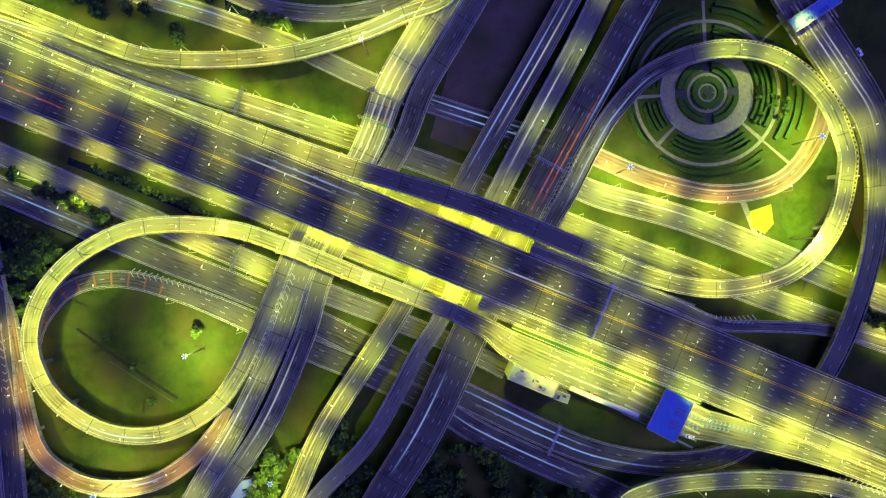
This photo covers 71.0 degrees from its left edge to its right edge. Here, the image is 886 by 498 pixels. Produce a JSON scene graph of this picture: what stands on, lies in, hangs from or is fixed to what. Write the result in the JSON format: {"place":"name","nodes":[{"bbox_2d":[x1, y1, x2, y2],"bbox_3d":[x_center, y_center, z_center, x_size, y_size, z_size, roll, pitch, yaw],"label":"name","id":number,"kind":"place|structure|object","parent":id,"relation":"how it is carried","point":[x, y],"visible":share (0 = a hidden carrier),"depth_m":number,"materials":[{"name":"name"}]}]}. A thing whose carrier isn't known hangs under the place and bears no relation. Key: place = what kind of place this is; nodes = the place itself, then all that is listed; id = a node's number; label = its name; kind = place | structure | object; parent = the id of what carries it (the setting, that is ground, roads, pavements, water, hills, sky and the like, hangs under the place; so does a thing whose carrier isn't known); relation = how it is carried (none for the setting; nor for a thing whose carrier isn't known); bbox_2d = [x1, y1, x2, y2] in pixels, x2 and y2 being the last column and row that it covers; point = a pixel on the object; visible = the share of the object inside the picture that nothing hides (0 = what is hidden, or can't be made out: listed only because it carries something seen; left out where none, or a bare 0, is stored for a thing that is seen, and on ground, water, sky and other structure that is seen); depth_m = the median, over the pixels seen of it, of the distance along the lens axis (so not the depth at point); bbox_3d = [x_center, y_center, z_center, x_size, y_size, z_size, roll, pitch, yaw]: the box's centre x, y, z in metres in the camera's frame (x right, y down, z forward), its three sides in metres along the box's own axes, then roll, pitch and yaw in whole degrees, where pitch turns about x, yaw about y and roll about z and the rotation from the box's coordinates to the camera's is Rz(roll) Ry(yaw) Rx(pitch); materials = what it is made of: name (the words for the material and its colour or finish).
{"place":"outdoors","nodes":[
{"label":"outdoors","id":0,"kind":"place"},
{"bbox_2d":[0,246,27,497],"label":"road","id":1,"kind":"structure","parent":0,"point":[10,444],"depth_m":319.46,"materials":[{"name":"grey asphalt"}]},
{"bbox_2d":[0,232,51,323],"bbox_3d":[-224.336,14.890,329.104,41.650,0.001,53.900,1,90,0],"label":"trees","id":2,"kind":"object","parent":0,"point":[31,282],"depth_m":329.10,"materials":[{"name":"green plant"}]},
{"bbox_2d":[4,207,130,259],"bbox_3d":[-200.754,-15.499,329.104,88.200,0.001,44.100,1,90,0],"label":"hedge","id":3,"kind":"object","parent":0,"point":[55,228],"depth_m":329.10,"materials":[{"name":"green plant"}]},
{"bbox_2d":[0,285,236,496],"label":"road","id":4,"kind":"structure","parent":0,"point":[47,458],"depth_m":320.00,"materials":[{"name":"grey asphalt"}]},
{"bbox_2d":[67,157,191,213],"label":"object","id":5,"kind":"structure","parent":0,"point":[80,165],"depth_m":329.10,"materials":[{"name":"green plant"}]},
{"bbox_2d":[0,0,454,68],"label":"road","id":6,"kind":"structure","parent":0,"point":[227,59],"depth_m":320.64,"materials":[{"name":"asphalt"}]},
{"bbox_2d":[22,7,885,489],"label":"marking joints","id":7,"kind":"object","parent":6,"relation":"on","point":[406,221],"visible":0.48,"depth_m":313.68,"materials":[{"name":"white"}]},
{"bbox_2d":[225,0,251,40],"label":"canal water","id":8,"kind":"structure","parent":0,"point":[242,11],"depth_m":329.10,"materials":[{"name":"green liquid"}]},
{"bbox_2d":[20,215,468,444],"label":"ramp","id":9,"kind":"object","parent":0,"point":[55,399],"visible":0.96,"depth_m":314.88,"materials":[{"name":"concrete"}]},
{"bbox_2d":[0,142,508,378],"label":"road","id":10,"kind":"structure","parent":0,"point":[129,209],"depth_m":328.99,"materials":[{"name":"grey asphalt"}]},
{"bbox_2d":[227,0,415,21],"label":"road","id":11,"kind":"structure","parent":0,"point":[310,13],"depth_m":328.92,"materials":[{"name":"asphalt"}]},
{"bbox_2d":[182,0,461,497],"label":"road","id":12,"kind":"structure","parent":0,"point":[397,75],"depth_m":320.59,"materials":[{"name":"grey asphalt"}]},
{"bbox_2d":[41,270,629,497],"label":"road","id":13,"kind":"structure","parent":0,"point":[476,431],"depth_m":328.96,"materials":[{"name":"asphalt"}]},
{"bbox_2d":[129,0,551,147],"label":"road","id":14,"kind":"structure","parent":0,"point":[190,9],"depth_m":329.05,"materials":[{"name":"grey asphalt"}]},
{"bbox_2d":[207,0,488,497],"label":"road","id":15,"kind":"structure","parent":0,"point":[448,45],"depth_m":320.57,"materials":[{"name":"grey asphalt"}]},
{"bbox_2d":[0,175,756,475],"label":"road","id":16,"kind":"structure","parent":0,"point":[228,282],"depth_m":328.98,"materials":[{"name":"grey asphalt"}]},
{"bbox_2d":[0,28,858,297],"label":"ramp","id":17,"kind":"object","parent":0,"point":[637,84],"visible":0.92,"depth_m":311.88,"materials":[{"name":"asphalt"}]},
{"bbox_2d":[282,0,580,497],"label":"road","id":18,"kind":"structure","parent":0,"point":[536,57],"depth_m":320.55,"materials":[{"name":"asphalt"}]},
{"bbox_2d":[1,0,885,496],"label":"yellow markings","id":19,"kind":"object","parent":18,"relation":"on","point":[413,268],"visible":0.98,"depth_m":311.89,"materials":[{"name":"paint"}]},
{"bbox_2d":[0,0,885,497],"bbox_3d":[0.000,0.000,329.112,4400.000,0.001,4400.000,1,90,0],"label":"ground","id":20,"kind":"structure","parent":0,"point":[152,336],"depth_m":329.11,"materials":[{"name":"green plant"}]},
{"bbox_2d":[76,328,177,398],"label":"ditch","id":21,"kind":"object","parent":20,"relation":"on","point":[128,365],"visible":1,"depth_m":329.10,"materials":[{"name":"green plant"}]},
{"bbox_2d":[109,361,172,402],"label":"ditch","id":22,"kind":"object","parent":20,"relation":"on","point":[142,382],"visible":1,"depth_m":329.10,"materials":[{"name":"green plant"}]},
{"bbox_2d":[231,475,256,497],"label":"building","id":23,"kind":"structure","parent":20,"relation":"on","point":[243,487],"depth_m":324.01,"materials":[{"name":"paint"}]},
{"bbox_2d":[0,101,511,323],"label":"road","id":24,"kind":"structure","parent":20,"relation":"on","point":[85,143],"depth_m":328.95,"materials":[{"name":"grey asphalt"}]},
{"bbox_2d":[229,86,615,455],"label":"overhead sign gantries","id":25,"kind":"object","parent":20,"relation":"on","point":[358,115],"visible":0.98,"depth_m":314.59,"materials":[{"name":"silver metal"}]},
{"bbox_2d":[7,60,861,482],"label":"piers","id":26,"kind":"structure","parent":20,"relation":"on","point":[815,228],"depth_m":326.81,"materials":[{"name":"concrete"}]},
{"bbox_2d":[0,0,883,497],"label":"trees","id":27,"kind":"object","parent":20,"relation":"on","point":[36,256],"visible":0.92,"depth_m":322.21,"materials":[{"name":"green plant"}]},
{"bbox_2d":[0,4,885,497],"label":"street lamps","id":28,"kind":"object","parent":20,"relation":"on","point":[418,240],"visible":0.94,"depth_m":309.11,"materials":[{"name":"silver metal"}]},
{"bbox_2d":[430,0,554,151],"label":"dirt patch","id":29,"kind":"object","parent":20,"relation":"on","point":[488,55],"visible":0.67,"depth_m":329.11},
{"bbox_2d":[504,361,559,398],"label":"building","id":30,"kind":"structure","parent":20,"relation":"on","point":[513,372],"depth_m":310.01,"materials":[{"name":"paint"}]},
{"bbox_2d":[554,386,570,403],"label":"building","id":31,"kind":"structure","parent":20,"relation":"on","point":[562,394],"depth_m":311.51,"materials":[{"name":"paint"}]},
{"bbox_2d":[453,307,885,490],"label":"court road","id":32,"kind":"structure","parent":20,"relation":"on","point":[527,353],"depth_m":311.82,"materials":[{"name":"grey asphalt"}]},
{"bbox_2d":[569,386,639,417],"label":"covered walkway","id":33,"kind":"structure","parent":32,"relation":"on","point":[605,402],"depth_m":308.19,"materials":[{"name":"white"}]},
{"bbox_2d":[511,324,701,404],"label":"median strip","id":34,"kind":"object","parent":32,"relation":"on","point":[591,358],"visible":0.83,"depth_m":311.21,"materials":[{"name":"concrete"}]},
{"bbox_2d":[620,383,710,448],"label":"toll canopy","id":35,"kind":"object","parent":32,"relation":"on","point":[672,411],"visible":0.94,"depth_m":305.07,"materials":[{"name":"metal"}]},
{"bbox_2d":[477,296,885,475],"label":"road","id":36,"kind":"structure","parent":32,"relation":"on","point":[736,406],"depth_m":311.71,"materials":[{"name":"grey asphalt"}]},
{"bbox_2d":[685,434,694,439],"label":"car","id":37,"kind":"object","parent":32,"relation":"on","point":[689,436],"visible":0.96,"depth_m":310.79,"materials":[{"name":"white paint"}]},
{"bbox_2d":[645,395,759,434],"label":"white markings","id":38,"kind":"object","parent":32,"relation":"on","point":[703,420],"visible":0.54,"depth_m":311.81,"materials":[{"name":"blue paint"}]},
{"bbox_2d":[529,243,885,349],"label":"road ramp","id":39,"kind":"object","parent":20,"relation":"on","point":[680,307],"visible":0.88,"depth_m":311.86,"materials":[{"name":"grey asphalt"}]},
{"bbox_2d":[619,0,806,180],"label":"garden circle","id":40,"kind":"object","parent":20,"relation":"on","point":[707,108],"visible":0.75,"depth_m":328.96,"materials":[{"name":"plant"}]},
{"bbox_2d":[750,204,773,233],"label":"yellow flower bed","id":41,"kind":"object","parent":20,"relation":"on","point":[762,218],"visible":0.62,"depth_m":329.09,"materials":[{"name":"yellow plant"}]},
{"bbox_2d":[778,188,816,237],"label":"lawn plot","id":42,"kind":"object","parent":20,"relation":"on","point":[797,213],"visible":1,"depth_m":329.10,"materials":[{"name":"green plant"}]},
{"bbox_2d":[851,156,885,254],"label":"dirt patch","id":43,"kind":"object","parent":20,"relation":"on","point":[857,213],"visible":0.2,"depth_m":329.11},
{"bbox_2d":[0,40,885,458],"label":"road","id":44,"kind":"structure","parent":0,"point":[312,210],"depth_m":311.90,"materials":[{"name":"grey asphalt"}]},
{"bbox_2d":[0,15,885,353],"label":"road","id":45,"kind":"structure","parent":0,"point":[428,165],"depth_m":329.02,"materials":[{"name":"asphalt"}]},
{"bbox_2d":[0,23,695,306],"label":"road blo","id":46,"kind":"object","parent":45,"relation":"on","point":[466,220],"visible":0.15,"depth_m":328.94,"materials":[{"name":"concrete"}]},
{"bbox_2d":[306,0,609,497],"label":"road","id":47,"kind":"structure","parent":0,"point":[547,100],"depth_m":320.53,"materials":[{"name":"grey asphalt"}]},
{"bbox_2d":[362,0,660,497],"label":"road","id":48,"kind":"structure","parent":0,"point":[454,372],"depth_m":320.51,"materials":[{"name":"grey asphalt"}]},
{"bbox_2d":[504,130,885,313],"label":"road","id":49,"kind":"structure","parent":0,"point":[633,205],"depth_m":329.01,"materials":[{"name":"grey asphalt"}]},
{"bbox_2d":[575,105,829,202],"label":"road","id":50,"kind":"structure","parent":0,"point":[798,166],"depth_m":329.03,"materials":[{"name":"asphalt"}]},
{"bbox_2d":[741,202,756,232],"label":"footpath","id":51,"kind":"structure","parent":0,"point":[746,210],"depth_m":329.10,"materials":[{"name":"grey concrete"}]},
{"bbox_2d":[616,469,885,497],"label":"road","id":52,"kind":"structure","parent":0,"point":[765,479],"depth_m":312.98,"materials":[{"name":"asphalt"}]},
{"bbox_2d":[758,0,885,424],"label":"road","id":53,"kind":"structure","parent":0,"point":[863,102],"depth_m":320.42,"materials":[{"name":"grey asphalt"}]},
{"bbox_2d":[0,0,885,497],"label":"markings","id":54,"kind":"object","parent":53,"relation":"on","point":[448,244],"depth_m":320.49,"materials":[{"name":"white paint"}]},
{"bbox_2d":[776,0,841,44],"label":"toll canopy","id":55,"kind":"object","parent":53,"relation":"on","point":[817,9],"visible":0.98,"depth_m":313.67,"materials":[{"name":"metal"}]},
{"bbox_2d":[856,48,863,56],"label":"white car","id":56,"kind":"object","parent":53,"relation":"on","point":[859,51],"visible":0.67,"depth_m":319.49,"materials":[{"name":"white paint"}]}
]}

